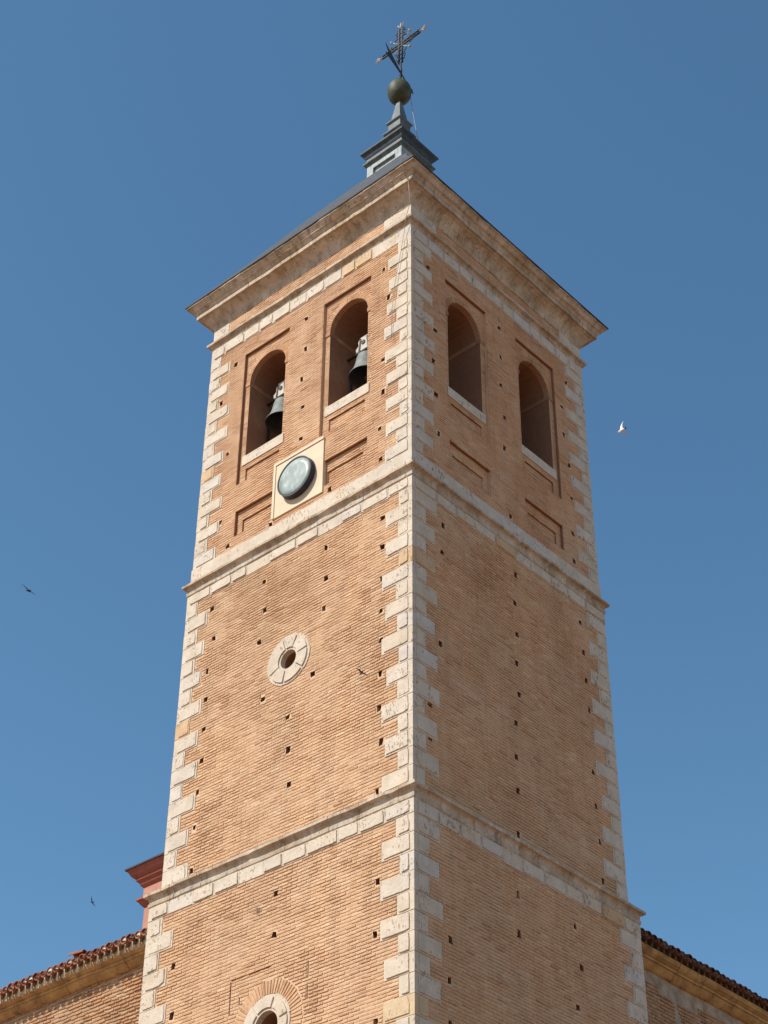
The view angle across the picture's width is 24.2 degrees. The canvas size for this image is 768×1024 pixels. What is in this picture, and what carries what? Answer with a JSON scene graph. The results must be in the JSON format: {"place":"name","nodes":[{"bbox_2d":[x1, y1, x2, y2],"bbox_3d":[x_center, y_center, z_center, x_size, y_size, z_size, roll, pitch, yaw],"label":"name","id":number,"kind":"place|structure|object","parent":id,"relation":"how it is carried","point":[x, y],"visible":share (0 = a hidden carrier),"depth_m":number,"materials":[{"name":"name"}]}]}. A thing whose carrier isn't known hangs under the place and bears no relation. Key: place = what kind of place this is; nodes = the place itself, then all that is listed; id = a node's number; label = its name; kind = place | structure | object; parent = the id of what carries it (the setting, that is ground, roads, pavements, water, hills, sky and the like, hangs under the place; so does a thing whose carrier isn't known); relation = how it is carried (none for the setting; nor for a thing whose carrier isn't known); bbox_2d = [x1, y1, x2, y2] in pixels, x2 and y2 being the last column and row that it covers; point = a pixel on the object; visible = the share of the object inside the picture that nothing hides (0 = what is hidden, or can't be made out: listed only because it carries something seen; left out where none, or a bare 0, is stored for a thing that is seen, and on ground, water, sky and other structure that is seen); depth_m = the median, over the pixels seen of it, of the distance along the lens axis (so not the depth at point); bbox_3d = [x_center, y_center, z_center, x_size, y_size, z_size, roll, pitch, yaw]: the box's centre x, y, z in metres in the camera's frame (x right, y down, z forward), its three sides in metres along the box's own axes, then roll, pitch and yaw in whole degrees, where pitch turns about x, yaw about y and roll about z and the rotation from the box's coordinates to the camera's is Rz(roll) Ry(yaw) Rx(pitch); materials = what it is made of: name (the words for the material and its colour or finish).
{"place":"outdoors","nodes":[
{"label":"outdoors","id":0,"kind":"place"},
{"bbox_2d":[0,928,146,1023],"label":"church wing","id":1,"kind":"structure","parent":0,"point":[102,984],"depth_m":43.04,"materials":[{"name":"beige brick"}]},
{"bbox_2d":[68,949,86,957],"bbox_3d":[-7.409,10.667,43.369,0.460,0.105,0.209,-25,-45,29],"label":"roof tile","id":2,"kind":"object","parent":1,"relation":"on","point":[77,953],"visible":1,"depth_m":43.34,"materials":[{"name":"ceramic"}]},
{"bbox_2d":[125,852,163,928],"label":"crossing tower","id":3,"kind":"structure","parent":1,"relation":"on","point":[147,875],"depth_m":54.28,"materials":[{"name":"red brick"}]},
{"bbox_2d":[0,0,767,998],"label":"sky","id":4,"kind":"structure","parent":0,"point":[151,151],"materials":[{"name":"blue"}]},
{"bbox_2d":[618,422,626,432],"bbox_3d":[4.852,-1.683,36.110,0.225,0.252,0.253,-28,-46,32],"label":"bird","id":5,"kind":"object","parent":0,"point":[621,430],"visible":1,"depth_m":36.02},
{"bbox_2d":[640,928,767,1023],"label":"church wing","id":6,"kind":"structure","parent":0,"point":[681,987],"depth_m":43.11,"materials":[{"name":"brown brick"}]},
{"bbox_3d":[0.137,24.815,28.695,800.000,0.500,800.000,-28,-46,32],"label":"ground","id":7,"kind":"structure","parent":0,"visible":0},
{"bbox_2d":[138,22,647,1023],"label":"bell tower","id":8,"kind":"structure","parent":7,"relation":"on","point":[418,820],"depth_m":41.88,"materials":[{"name":"brick"}]},
{"bbox_2d":[265,380,284,442],"bbox_3d":[-2.737,-2.629,48.676,1.087,2.250,0.958,0,-38,1],"label":"bell","id":9,"kind":"object","parent":8,"relation":"hanging from","point":[274,421],"visible":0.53,"depth_m":48.82,"materials":[{"name":"grey metal"}]},
{"bbox_2d":[271,436,325,520],"bbox_3d":[-2.192,-0.867,45.206,1.752,1.797,0.286,-28,-46,32],"label":"wall clock","id":10,"kind":"object","parent":8,"relation":"attached to","point":[299,477],"depth_m":45.05,"materials":[{"name":"beige paint"}]},
{"bbox_2d":[347,334,367,392],"bbox_3d":[-0.450,-3.726,46.956,1.087,2.250,0.958,0,-38,1],"label":"bell","id":11,"kind":"object","parent":8,"relation":"hanging from","point":[357,377],"visible":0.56,"depth_m":47.12,"materials":[{"name":"grey metal"}]},
{"bbox_2d":[391,153,410,337],"bbox_3d":[0.530,-7.474,47.109,0.404,7.056,1.082,9,-39,-11],"label":"lightning cable","id":12,"kind":"object","parent":8,"relation":"attached to","point":[402,240],"visible":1,"depth_m":47.14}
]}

